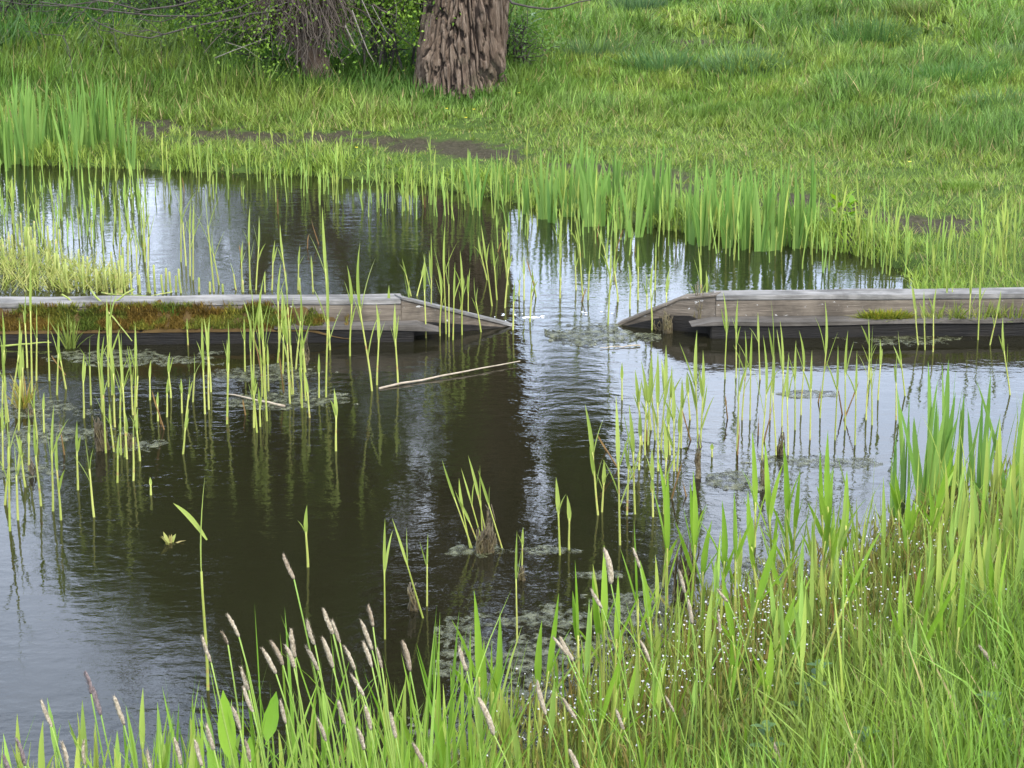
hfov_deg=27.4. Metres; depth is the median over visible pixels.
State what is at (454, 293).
reed
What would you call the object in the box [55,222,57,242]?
cut reed stub
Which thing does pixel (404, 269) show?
reed
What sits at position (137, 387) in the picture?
reed
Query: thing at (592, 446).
reed
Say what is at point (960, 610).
reed
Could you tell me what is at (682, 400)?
reed
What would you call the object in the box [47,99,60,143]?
iris plant
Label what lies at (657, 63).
grass tussock
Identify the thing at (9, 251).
cut reed stub
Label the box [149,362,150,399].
reed
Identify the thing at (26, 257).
cut reed stub
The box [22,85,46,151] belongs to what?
iris plant
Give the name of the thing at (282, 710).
foxtail grass
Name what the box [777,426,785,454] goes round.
rotten reed base
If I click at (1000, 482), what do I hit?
reed
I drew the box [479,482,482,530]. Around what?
reed
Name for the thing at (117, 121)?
iris plant
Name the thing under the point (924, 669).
reed
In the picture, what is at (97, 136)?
iris plant
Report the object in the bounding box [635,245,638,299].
reed
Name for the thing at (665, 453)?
reed
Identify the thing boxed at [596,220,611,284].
reed
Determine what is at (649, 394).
reed
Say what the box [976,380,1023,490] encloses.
iris plant
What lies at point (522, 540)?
reed
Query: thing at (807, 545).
reed
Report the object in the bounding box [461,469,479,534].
reed
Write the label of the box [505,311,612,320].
foam flecks
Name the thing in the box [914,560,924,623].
reed
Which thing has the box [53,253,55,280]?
cut reed stub
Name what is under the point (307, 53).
thorn tree
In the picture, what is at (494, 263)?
reed
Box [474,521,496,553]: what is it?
rotten reed base
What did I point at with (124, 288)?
cut reed stub
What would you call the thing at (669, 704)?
foxtail grass
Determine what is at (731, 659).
reed
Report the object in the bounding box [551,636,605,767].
foxtail grass
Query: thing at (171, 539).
water lily flower
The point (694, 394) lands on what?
reed
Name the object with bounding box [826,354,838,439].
reed
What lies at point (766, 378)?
reed
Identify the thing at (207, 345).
reed
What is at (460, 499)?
reed
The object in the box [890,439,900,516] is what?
iris plant
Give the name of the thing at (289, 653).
foxtail grass
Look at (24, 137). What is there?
iris plant
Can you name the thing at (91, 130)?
iris plant
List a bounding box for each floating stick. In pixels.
[226,393,285,406]
[379,361,519,388]
[600,345,639,347]
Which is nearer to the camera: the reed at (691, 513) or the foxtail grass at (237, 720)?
the foxtail grass at (237, 720)
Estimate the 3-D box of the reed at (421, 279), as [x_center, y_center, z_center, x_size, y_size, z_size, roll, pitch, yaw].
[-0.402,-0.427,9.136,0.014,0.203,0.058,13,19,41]
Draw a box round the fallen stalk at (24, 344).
[2,342,50,346]
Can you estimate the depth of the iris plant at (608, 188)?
11.17 m
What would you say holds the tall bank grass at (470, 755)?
on the ground at (458, 148)
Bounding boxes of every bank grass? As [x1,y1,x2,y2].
[0,399,1023,767]
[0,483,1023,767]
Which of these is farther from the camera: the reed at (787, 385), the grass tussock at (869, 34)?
the grass tussock at (869, 34)
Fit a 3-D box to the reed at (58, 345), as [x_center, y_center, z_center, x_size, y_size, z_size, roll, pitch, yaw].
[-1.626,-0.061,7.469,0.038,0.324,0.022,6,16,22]
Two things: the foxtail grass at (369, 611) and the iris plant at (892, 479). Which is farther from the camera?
the iris plant at (892, 479)
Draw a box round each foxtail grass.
[2,753,10,767]
[15,737,25,767]
[39,699,63,767]
[61,742,68,767]
[81,739,86,767]
[83,671,105,767]
[92,686,112,767]
[112,694,134,767]
[145,747,152,767]
[172,737,181,767]
[193,739,202,767]
[201,635,235,767]
[205,722,218,767]
[220,630,287,767]
[226,612,265,766]
[231,704,248,767]
[239,666,264,767]
[242,686,267,767]
[243,738,251,767]
[260,646,303,767]
[270,641,306,767]
[279,698,294,767]
[282,552,371,767]
[283,644,310,767]
[289,627,306,766]
[305,645,343,767]
[306,619,339,767]
[316,717,333,767]
[320,637,358,766]
[322,608,358,762]
[331,619,360,767]
[337,700,353,767]
[343,644,375,767]
[350,673,385,767]
[355,725,368,767]
[359,619,408,767]
[361,641,393,767]
[364,706,378,767]
[367,604,394,767]
[375,647,395,767]
[388,712,401,767]
[400,640,464,767]
[412,743,427,767]
[458,646,482,767]
[478,697,509,767]
[536,679,564,767]
[550,634,602,767]
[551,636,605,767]
[561,697,597,767]
[568,749,579,767]
[590,587,656,767]
[595,548,630,767]
[611,548,664,767]
[615,708,661,767]
[639,639,670,765]
[664,570,696,764]
[665,696,689,767]
[687,597,726,767]
[717,589,771,751]
[717,612,746,750]
[773,743,798,761]
[978,644,1021,683]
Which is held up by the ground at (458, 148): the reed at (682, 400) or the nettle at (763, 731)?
the nettle at (763, 731)
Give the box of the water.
[0,164,1023,767]
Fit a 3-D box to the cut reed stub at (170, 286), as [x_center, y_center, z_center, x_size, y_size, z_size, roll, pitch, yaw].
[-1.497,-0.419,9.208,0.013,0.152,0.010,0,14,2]
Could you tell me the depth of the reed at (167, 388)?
7.17 m
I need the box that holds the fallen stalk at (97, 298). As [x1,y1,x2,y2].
[90,289,131,340]
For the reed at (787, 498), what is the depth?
5.30 m
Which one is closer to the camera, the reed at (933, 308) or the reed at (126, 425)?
the reed at (126, 425)
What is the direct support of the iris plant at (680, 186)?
on the water
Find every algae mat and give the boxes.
[0,399,99,418]
[0,423,123,446]
[0,463,64,479]
[42,349,230,366]
[110,439,168,452]
[204,362,337,382]
[218,389,357,410]
[406,714,544,764]
[432,603,680,727]
[445,542,503,557]
[520,545,582,555]
[544,322,660,345]
[568,570,622,579]
[580,582,698,648]
[694,468,764,490]
[712,556,829,579]
[741,454,883,468]
[775,390,835,398]
[832,336,962,344]
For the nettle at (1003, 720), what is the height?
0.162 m
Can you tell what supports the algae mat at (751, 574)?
on the water
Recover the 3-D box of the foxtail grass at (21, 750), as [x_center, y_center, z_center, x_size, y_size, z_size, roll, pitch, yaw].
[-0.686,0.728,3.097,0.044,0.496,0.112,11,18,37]
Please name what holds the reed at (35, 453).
on the water
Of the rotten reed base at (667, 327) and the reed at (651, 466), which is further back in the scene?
the rotten reed base at (667, 327)
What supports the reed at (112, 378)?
on the water
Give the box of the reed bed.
[0,123,1023,767]
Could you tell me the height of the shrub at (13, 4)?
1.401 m
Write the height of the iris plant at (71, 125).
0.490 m
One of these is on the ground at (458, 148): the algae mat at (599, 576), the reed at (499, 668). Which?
the reed at (499, 668)
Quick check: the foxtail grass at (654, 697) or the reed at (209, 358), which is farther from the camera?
the reed at (209, 358)
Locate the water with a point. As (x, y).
(108, 598)
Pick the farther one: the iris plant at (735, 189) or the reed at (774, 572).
the iris plant at (735, 189)
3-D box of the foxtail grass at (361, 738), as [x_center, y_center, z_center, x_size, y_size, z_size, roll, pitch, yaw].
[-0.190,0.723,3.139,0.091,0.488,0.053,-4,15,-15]
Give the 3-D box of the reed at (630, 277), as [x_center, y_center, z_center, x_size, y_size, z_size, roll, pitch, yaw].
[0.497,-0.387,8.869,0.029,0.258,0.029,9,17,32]
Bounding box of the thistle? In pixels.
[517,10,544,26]
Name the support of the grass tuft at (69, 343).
in the water
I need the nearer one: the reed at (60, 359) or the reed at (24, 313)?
the reed at (60, 359)
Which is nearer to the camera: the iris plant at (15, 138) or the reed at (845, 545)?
the reed at (845, 545)
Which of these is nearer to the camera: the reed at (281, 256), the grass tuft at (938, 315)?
the grass tuft at (938, 315)
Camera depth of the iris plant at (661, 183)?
10.77 m
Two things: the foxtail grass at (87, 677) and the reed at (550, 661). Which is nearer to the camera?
the foxtail grass at (87, 677)
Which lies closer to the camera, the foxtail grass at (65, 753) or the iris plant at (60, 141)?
the foxtail grass at (65, 753)
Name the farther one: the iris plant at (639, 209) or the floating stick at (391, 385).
the iris plant at (639, 209)
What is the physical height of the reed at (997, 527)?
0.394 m
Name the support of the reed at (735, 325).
on the water
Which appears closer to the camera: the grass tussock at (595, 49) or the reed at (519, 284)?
the reed at (519, 284)
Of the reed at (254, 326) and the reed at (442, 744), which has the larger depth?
the reed at (254, 326)
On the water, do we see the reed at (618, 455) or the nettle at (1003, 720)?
the reed at (618, 455)
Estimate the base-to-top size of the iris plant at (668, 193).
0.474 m
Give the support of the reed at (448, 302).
on the water
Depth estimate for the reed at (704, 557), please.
5.07 m
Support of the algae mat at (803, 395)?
on the water
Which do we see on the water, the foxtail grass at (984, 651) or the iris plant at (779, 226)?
the iris plant at (779, 226)
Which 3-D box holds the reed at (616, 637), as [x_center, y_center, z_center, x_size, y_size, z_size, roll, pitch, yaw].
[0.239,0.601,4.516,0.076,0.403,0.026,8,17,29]
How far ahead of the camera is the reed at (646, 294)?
8.60 m
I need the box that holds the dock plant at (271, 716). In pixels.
[207,691,278,767]
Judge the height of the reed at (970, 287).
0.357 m
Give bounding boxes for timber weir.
[0,293,514,345]
[616,287,1023,338]
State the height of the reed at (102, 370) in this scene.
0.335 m
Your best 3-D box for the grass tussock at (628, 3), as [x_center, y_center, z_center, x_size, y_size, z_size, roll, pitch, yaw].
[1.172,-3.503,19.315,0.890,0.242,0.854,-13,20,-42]
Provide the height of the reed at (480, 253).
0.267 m
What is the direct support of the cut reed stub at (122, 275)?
in the water
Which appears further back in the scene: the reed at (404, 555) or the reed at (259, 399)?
the reed at (259, 399)
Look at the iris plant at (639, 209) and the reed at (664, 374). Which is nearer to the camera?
the reed at (664, 374)
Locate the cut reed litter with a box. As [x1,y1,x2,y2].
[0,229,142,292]
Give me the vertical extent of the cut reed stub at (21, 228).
0.226 m
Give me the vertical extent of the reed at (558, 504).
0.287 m
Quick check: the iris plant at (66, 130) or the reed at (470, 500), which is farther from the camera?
the iris plant at (66, 130)
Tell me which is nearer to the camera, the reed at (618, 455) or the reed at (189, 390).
the reed at (618, 455)
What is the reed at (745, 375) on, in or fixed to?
on the water
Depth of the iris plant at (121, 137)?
12.80 m
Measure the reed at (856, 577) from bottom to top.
0.460 m
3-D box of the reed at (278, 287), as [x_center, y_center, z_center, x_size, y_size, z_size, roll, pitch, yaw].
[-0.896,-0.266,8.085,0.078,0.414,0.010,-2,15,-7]
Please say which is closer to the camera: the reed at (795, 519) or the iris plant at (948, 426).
the reed at (795, 519)
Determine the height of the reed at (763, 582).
0.437 m
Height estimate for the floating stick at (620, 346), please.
0.009 m
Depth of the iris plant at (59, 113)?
13.10 m
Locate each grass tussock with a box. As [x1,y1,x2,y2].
[545,33,636,59]
[603,0,691,12]
[604,44,703,73]
[660,97,738,122]
[695,42,800,77]
[772,14,848,38]
[806,118,872,144]
[808,8,935,47]
[882,0,952,24]
[894,53,1017,87]
[930,178,987,191]
[949,82,1023,112]
[965,37,1023,57]
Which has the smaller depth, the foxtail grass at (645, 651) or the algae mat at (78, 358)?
the foxtail grass at (645, 651)
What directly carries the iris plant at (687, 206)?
on the water
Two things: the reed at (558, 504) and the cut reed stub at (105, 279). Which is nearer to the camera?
the reed at (558, 504)
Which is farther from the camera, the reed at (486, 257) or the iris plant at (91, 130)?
the iris plant at (91, 130)
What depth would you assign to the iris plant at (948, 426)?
6.21 m
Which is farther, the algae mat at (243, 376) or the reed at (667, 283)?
the reed at (667, 283)
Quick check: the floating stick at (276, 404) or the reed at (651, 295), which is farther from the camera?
the reed at (651, 295)
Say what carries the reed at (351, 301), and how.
on the water
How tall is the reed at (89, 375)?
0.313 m
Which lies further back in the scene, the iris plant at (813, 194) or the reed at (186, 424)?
the iris plant at (813, 194)
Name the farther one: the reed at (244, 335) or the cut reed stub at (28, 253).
the cut reed stub at (28, 253)
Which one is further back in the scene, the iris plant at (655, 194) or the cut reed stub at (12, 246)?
the iris plant at (655, 194)
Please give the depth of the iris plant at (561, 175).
11.40 m
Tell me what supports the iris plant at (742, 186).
on the water
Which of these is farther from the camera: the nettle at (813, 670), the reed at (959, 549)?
the reed at (959, 549)
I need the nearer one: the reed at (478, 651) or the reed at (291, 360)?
the reed at (478, 651)
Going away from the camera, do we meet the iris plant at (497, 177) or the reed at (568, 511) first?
the reed at (568, 511)
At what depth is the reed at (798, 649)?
4.50 m
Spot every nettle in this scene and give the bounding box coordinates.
[747,720,792,766]
[784,659,832,712]
[845,726,883,759]
[976,690,1013,756]
[993,714,1023,757]
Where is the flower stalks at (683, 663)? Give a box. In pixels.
[487,511,1009,767]
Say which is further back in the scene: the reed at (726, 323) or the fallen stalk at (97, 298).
the fallen stalk at (97, 298)
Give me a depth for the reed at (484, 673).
4.55 m
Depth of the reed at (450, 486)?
5.83 m
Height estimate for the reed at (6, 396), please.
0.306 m
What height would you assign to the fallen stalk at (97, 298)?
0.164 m
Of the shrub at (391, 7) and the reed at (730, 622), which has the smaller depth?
the reed at (730, 622)
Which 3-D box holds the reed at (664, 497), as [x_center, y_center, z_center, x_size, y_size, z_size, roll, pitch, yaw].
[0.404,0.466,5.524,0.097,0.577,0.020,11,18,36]
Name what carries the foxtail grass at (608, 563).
on the ground at (458, 148)
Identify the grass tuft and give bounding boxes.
[0,376,48,409]
[51,315,88,348]
[161,303,178,316]
[913,299,978,320]
[941,299,1012,319]
[986,302,1023,322]
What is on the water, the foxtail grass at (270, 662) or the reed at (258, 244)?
the reed at (258, 244)
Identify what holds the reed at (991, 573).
on the ground at (458, 148)
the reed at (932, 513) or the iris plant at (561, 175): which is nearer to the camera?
the reed at (932, 513)
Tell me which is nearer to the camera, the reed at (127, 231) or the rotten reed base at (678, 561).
the rotten reed base at (678, 561)
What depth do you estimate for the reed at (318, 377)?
7.42 m
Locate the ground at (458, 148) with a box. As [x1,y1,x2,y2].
[0,0,1023,767]
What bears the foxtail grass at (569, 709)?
on the ground at (458, 148)
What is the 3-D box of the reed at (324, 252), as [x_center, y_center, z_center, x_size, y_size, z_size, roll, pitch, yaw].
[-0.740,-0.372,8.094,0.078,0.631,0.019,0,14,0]
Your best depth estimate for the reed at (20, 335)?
7.32 m
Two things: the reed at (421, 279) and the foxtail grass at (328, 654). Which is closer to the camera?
the foxtail grass at (328, 654)
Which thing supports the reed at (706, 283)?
on the water
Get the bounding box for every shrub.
[0,0,142,19]
[71,0,234,22]
[132,0,339,58]
[156,0,512,89]
[506,0,578,67]
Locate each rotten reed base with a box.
[25,403,33,414]
[27,456,36,475]
[92,416,110,451]
[119,433,135,447]
[300,333,309,365]
[407,582,418,611]
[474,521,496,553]
[485,504,496,543]
[517,565,525,580]
[654,313,672,330]
[663,310,673,333]
[671,533,699,602]
[693,281,702,318]
[694,434,701,478]
[758,454,764,486]
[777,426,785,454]
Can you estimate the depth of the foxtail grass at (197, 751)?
2.98 m
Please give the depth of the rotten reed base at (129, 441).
6.83 m
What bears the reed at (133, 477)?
on the water
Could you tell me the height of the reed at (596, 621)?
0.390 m
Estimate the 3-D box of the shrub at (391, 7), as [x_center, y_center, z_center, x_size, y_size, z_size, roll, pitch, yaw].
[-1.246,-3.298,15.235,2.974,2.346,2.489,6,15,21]
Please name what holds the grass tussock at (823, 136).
on the ground at (458, 148)
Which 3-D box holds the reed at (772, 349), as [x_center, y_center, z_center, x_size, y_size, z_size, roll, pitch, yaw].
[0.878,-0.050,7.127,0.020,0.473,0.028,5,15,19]
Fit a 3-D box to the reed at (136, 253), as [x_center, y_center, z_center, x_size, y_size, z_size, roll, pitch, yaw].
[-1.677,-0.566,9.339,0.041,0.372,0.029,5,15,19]
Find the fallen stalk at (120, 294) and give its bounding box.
[101,292,144,295]
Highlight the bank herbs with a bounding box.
[327,442,1023,767]
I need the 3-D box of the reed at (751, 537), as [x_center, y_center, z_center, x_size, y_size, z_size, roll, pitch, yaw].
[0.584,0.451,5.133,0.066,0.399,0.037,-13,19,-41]
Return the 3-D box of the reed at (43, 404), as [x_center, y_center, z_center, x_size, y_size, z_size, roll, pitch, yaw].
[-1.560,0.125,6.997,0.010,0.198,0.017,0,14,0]
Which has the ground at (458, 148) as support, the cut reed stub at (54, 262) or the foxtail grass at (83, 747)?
the foxtail grass at (83, 747)
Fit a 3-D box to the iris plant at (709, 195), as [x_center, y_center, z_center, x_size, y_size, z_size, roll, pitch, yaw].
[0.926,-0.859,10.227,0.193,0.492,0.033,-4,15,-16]
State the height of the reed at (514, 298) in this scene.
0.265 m
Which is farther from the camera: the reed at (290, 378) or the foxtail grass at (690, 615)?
the reed at (290, 378)
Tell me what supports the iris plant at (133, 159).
on the water
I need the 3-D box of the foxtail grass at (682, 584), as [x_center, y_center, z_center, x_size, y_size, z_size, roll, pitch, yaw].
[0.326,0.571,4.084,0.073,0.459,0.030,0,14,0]
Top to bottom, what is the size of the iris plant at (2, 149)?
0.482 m
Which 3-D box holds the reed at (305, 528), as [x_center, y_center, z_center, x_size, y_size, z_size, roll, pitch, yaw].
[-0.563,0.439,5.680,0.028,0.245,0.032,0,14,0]
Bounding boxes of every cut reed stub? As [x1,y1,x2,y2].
[2,241,5,261]
[8,231,10,260]
[11,234,15,259]
[16,223,19,254]
[20,213,23,245]
[23,231,27,252]
[25,247,26,273]
[27,232,29,263]
[30,245,32,270]
[33,241,38,273]
[46,226,49,252]
[46,252,49,272]
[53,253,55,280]
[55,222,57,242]
[58,229,62,258]
[64,259,69,292]
[81,265,84,292]
[95,269,97,292]
[104,270,108,292]
[108,267,112,292]
[114,262,115,292]
[116,273,117,292]
[118,266,120,292]
[121,259,122,292]
[123,273,125,292]
[129,272,132,293]
[138,275,140,292]
[147,269,150,292]
[153,265,155,291]
[160,274,163,292]
[165,268,166,289]
[168,272,171,291]
[175,275,176,291]
[178,269,181,292]
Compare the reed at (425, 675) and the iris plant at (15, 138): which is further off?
the iris plant at (15, 138)
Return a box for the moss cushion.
[847,307,921,321]
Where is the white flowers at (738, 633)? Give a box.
[460,506,1006,760]
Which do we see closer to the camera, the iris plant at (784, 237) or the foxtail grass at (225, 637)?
the foxtail grass at (225, 637)
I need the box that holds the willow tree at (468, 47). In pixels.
[412,0,590,98]
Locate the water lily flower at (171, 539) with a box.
[161,532,185,544]
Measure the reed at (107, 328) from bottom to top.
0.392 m
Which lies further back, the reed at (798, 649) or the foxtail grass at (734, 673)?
the reed at (798, 649)
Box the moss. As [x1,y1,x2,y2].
[0,299,348,338]
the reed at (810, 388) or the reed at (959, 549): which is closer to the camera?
the reed at (959, 549)
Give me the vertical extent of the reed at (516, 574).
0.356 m
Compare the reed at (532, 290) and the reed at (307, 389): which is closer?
the reed at (307, 389)
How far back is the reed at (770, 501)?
5.17 m
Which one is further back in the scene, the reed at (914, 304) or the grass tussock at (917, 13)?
the grass tussock at (917, 13)
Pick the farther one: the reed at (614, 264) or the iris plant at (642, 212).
the iris plant at (642, 212)
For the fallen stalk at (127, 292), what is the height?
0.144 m
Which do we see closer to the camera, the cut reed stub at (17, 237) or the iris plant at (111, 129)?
the cut reed stub at (17, 237)
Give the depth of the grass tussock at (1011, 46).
15.85 m
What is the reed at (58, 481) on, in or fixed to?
on the water
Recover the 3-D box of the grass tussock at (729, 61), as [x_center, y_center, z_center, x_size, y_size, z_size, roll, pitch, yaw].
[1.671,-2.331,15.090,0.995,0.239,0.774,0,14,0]
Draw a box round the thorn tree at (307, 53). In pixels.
[0,0,410,84]
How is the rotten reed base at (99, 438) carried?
on the water
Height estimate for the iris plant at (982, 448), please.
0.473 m
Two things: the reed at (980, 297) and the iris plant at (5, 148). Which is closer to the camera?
the reed at (980, 297)
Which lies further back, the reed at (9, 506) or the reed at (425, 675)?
the reed at (9, 506)
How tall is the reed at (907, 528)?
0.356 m
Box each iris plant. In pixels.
[0,75,21,164]
[0,115,3,162]
[2,102,8,171]
[3,58,24,140]
[6,105,10,167]
[7,74,32,161]
[12,88,34,166]
[20,86,44,143]
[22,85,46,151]
[35,75,49,143]
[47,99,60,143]
[50,83,75,170]
[52,83,57,146]
[54,93,68,145]
[56,89,63,140]
[65,83,83,149]
[70,85,80,169]
[71,71,100,148]
[80,80,105,143]
[87,83,104,145]
[87,86,95,150]
[92,74,102,144]
[103,68,125,142]
[107,79,119,156]
[115,103,123,157]
[117,85,132,146]
[124,111,136,169]
[460,152,489,207]
[493,149,506,199]
[501,162,518,198]
[522,167,529,215]
[530,149,557,219]
[547,150,559,223]
[554,147,581,216]
[558,144,566,191]
[570,160,610,226]
[574,124,592,182]
[575,146,598,215]
[578,147,606,219]
[590,174,619,226]
[601,145,623,198]
[614,157,627,199]
[614,167,631,228]
[619,169,649,237]
[636,162,647,205]
[640,143,668,213]
[640,181,643,228]
[647,189,652,234]
[656,152,674,224]
[657,143,664,216]
[679,164,682,209]
[685,172,694,241]
[686,157,721,245]
[688,174,698,244]
[691,154,700,236]
[692,176,715,246]
[703,156,728,215]
[714,162,739,248]
[722,158,752,238]
[731,169,752,233]
[739,185,753,250]
[740,167,746,249]
[746,183,750,214]
[747,160,760,218]
[754,173,777,251]
[760,168,785,250]
[773,164,785,249]
[780,152,793,246]
[785,169,807,248]
[788,168,811,248]
[810,150,815,218]
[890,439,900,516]
[897,364,957,504]
[897,391,920,501]
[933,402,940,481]
[940,360,962,489]
[949,397,979,487]
[968,375,999,499]
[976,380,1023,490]
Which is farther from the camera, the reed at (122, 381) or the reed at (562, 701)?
the reed at (122, 381)
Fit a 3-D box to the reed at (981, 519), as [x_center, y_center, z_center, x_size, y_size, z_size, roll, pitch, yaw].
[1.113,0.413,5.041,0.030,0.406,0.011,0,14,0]
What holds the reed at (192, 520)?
on the water
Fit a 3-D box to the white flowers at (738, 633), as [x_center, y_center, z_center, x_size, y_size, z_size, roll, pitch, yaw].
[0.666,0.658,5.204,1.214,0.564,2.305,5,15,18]
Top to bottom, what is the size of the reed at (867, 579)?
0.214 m
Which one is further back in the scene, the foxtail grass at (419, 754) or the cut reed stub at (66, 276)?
the cut reed stub at (66, 276)
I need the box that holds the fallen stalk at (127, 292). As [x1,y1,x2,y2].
[115,288,134,300]
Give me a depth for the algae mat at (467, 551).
5.82 m
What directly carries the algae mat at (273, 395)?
on the water
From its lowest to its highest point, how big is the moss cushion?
0.048 m
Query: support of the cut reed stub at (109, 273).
in the water
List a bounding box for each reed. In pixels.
[0,312,5,403]
[0,355,9,421]
[0,387,20,530]
[1,344,6,422]
[1,405,6,469]
[4,434,9,504]
[11,321,21,403]
[12,433,25,486]
[14,445,23,519]
[17,341,21,430]
[17,436,21,470]
[22,348,23,391]
[23,295,27,367]
[27,410,29,470]
[29,256,32,394]
[29,308,36,380]
[29,387,37,439]
[33,425,41,505]
[42,394,44,432]
[46,407,67,510]
[48,317,49,380]
[52,326,59,394]
[55,436,64,519]
[59,351,66,388]
[75,424,79,489]
[76,441,94,516]
[81,343,91,404]
[82,355,85,417]
[95,353,108,452]
[97,327,111,404]
[101,339,103,411]
[104,334,115,426]
[105,404,114,451]
[106,301,109,386]
[108,289,116,356]
[109,321,120,394]
[110,331,134,458]
[115,338,132,417]
[116,435,120,482]
[117,216,125,265]
[118,415,121,454]
[120,207,128,284]
[124,413,127,456]
[125,347,133,414]
[129,217,139,284]
[129,327,136,419]
[130,410,140,460]
[132,410,135,480]
[136,365,137,406]
[143,204,149,261]
[147,214,154,291]
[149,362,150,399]
[149,478,151,494]
[156,393,158,420]
[166,377,170,416]
[167,354,172,397]
[173,479,209,690]
[174,171,196,261]
[178,196,188,265]
[179,380,182,412]
[182,409,188,453]
[184,204,194,275]
[185,380,192,417]
[186,321,188,344]
[192,188,222,291]
[192,205,201,279]
[192,357,198,401]
[197,325,205,413]
[203,318,211,391]
[204,320,209,409]
[208,241,219,284]
[223,323,229,423]
[226,343,228,412]
[240,320,245,371]
[241,242,244,289]
[243,209,253,289]
[244,279,261,379]
[249,320,252,394]
[249,364,257,432]
[250,295,270,420]
[252,277,268,396]
[253,368,256,427]
[254,221,263,289]
[256,294,273,398]
[256,388,261,426]
[264,273,265,291]
[267,343,268,390]
[271,242,276,289]
[271,264,287,351]
[276,294,285,362]
[277,229,287,289]
[281,277,293,357]
[281,297,290,403]
[282,307,287,373]
[286,364,291,394]
[290,308,293,393]
[292,288,305,368]
[294,312,306,400]
[296,310,310,403]
[297,247,303,289]
[298,507,308,566]
[299,344,304,407]
[305,375,310,417]
[311,211,330,349]
[311,257,313,291]
[312,266,339,396]
[318,357,319,397]
[330,390,337,450]
[345,267,355,355]
[351,245,380,390]
[376,305,384,384]
[383,524,391,638]
[391,307,398,382]
[392,519,423,617]
[397,713,415,759]
[401,259,411,295]
[416,264,423,295]
[416,626,460,717]
[420,538,427,605]
[423,240,432,303]
[423,258,426,337]
[423,717,445,767]
[434,229,454,333]
[435,263,444,335]
[442,461,472,547]
[445,263,449,336]
[450,631,474,705]
[452,267,461,339]
[453,592,500,760]
[455,253,464,334]
[456,481,470,547]
[460,502,475,538]
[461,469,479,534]
[467,271,469,311]
[468,456,484,525]
[472,285,481,331]
[475,237,487,279]
[478,471,502,547]
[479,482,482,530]
[480,643,499,736]
[481,226,492,305]
[482,617,514,751]
[490,645,495,699]
[492,243,497,299]
[502,230,508,284]
[504,239,512,307]
[512,283,518,329]
[515,535,521,641]
[517,273,522,295]
[518,530,523,567]
[521,260,524,299]
[529,281,537,321]
[530,271,536,296]
[534,594,569,767]
[534,622,541,761]
[548,658,567,750]
[553,217,565,279]
[554,654,557,739]
[555,479,564,554]
[557,265,560,297]
[567,496,570,549]
[568,208,583,296]
[570,574,601,691]
[572,565,580,702]
[574,253,577,289]
[576,640,587,759]
[585,406,602,514]
[587,257,591,299]
[590,645,625,767]
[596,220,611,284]
[596,462,607,511]
[598,552,620,720]
[601,242,618,325]
[603,400,640,544]
[606,580,639,703]
[610,630,634,749]
[610,663,645,767]
[613,250,618,301]
[620,365,622,399]
[621,527,657,701]
[623,406,640,513]
[625,439,640,514]
[626,263,633,308]
[633,371,642,444]
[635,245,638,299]
[638,355,655,439]
[638,413,641,469]
[639,561,660,669]
[641,362,650,454]
[641,374,651,444]
[643,276,647,309]
[645,261,654,329]
[646,451,654,516]
[651,356,671,470]
[651,456,678,586]
[654,235,656,289]
[654,417,677,513]
[656,475,684,607]
[660,350,669,449]
[662,382,678,470]
[666,268,669,301]
[666,405,671,454]
[667,369,681,437]
[675,473,706,607]
[676,381,687,447]
[676,404,681,470]
[680,333,707,447]
[683,483,705,550]
[686,374,690,419]
[688,248,705,292]
[692,521,720,640]
[699,354,714,447]
[700,502,734,635]
[705,570,745,724]
[706,273,707,292]
[710,444,713,456]
[721,293,729,378]
[721,494,751,640]
[722,642,742,716]
[731,301,740,377]
[734,355,749,450]
[735,334,752,419]
[735,532,802,682]
[736,334,751,419]
[741,433,770,546]
[743,579,809,706]
[747,443,782,585]
[747,494,759,620]
[751,636,773,739]
[752,317,760,379]
[754,337,777,459]
[764,442,811,573]
[768,304,773,419]
[769,549,794,623]
[772,349,776,454]
[773,592,796,702]
[777,323,786,434]
[783,473,806,592]
[786,356,794,454]
[788,617,807,688]
[789,344,795,429]
[796,331,804,414]
[801,355,811,439]
[802,522,817,610]
[807,529,881,694]
[808,455,831,597]
[817,303,836,417]
[817,434,840,605]
[817,490,835,592]
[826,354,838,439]
[839,473,863,590]
[844,333,853,429]
[844,542,862,616]
[845,356,856,444]
[848,561,869,611]
[859,329,877,419]
[861,322,874,379]
[863,331,877,424]
[866,601,882,679]
[877,341,882,399]
[889,472,900,550]
[889,573,914,690]
[894,335,905,395]
[894,356,896,419]
[899,580,958,701]
[901,481,920,593]
[909,501,915,549]
[910,481,930,570]
[911,282,918,344]
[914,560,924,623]
[917,535,964,646]
[917,648,928,707]
[919,295,926,349]
[921,491,937,535]
[922,447,955,567]
[922,476,936,529]
[929,287,936,351]
[934,439,953,555]
[936,579,954,665]
[944,264,947,292]
[944,563,989,660]
[968,264,975,318]
[974,480,984,573]
[974,551,1005,615]
[977,273,986,339]
[980,499,1019,564]
[986,463,1018,520]
[988,538,1023,658]
[989,292,1001,344]
[994,439,1010,518]
[999,320,1010,394]
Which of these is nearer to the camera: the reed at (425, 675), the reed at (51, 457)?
the reed at (425, 675)
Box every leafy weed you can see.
[499,67,510,85]
[824,190,865,227]
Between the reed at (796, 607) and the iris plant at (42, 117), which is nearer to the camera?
the reed at (796, 607)
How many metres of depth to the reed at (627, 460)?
6.10 m
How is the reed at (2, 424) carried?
on the water
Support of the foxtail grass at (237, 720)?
on the ground at (458, 148)
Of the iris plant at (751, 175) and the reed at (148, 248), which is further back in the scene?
the iris plant at (751, 175)
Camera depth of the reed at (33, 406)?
6.89 m
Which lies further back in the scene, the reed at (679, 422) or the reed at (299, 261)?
the reed at (299, 261)
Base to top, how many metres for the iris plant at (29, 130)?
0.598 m

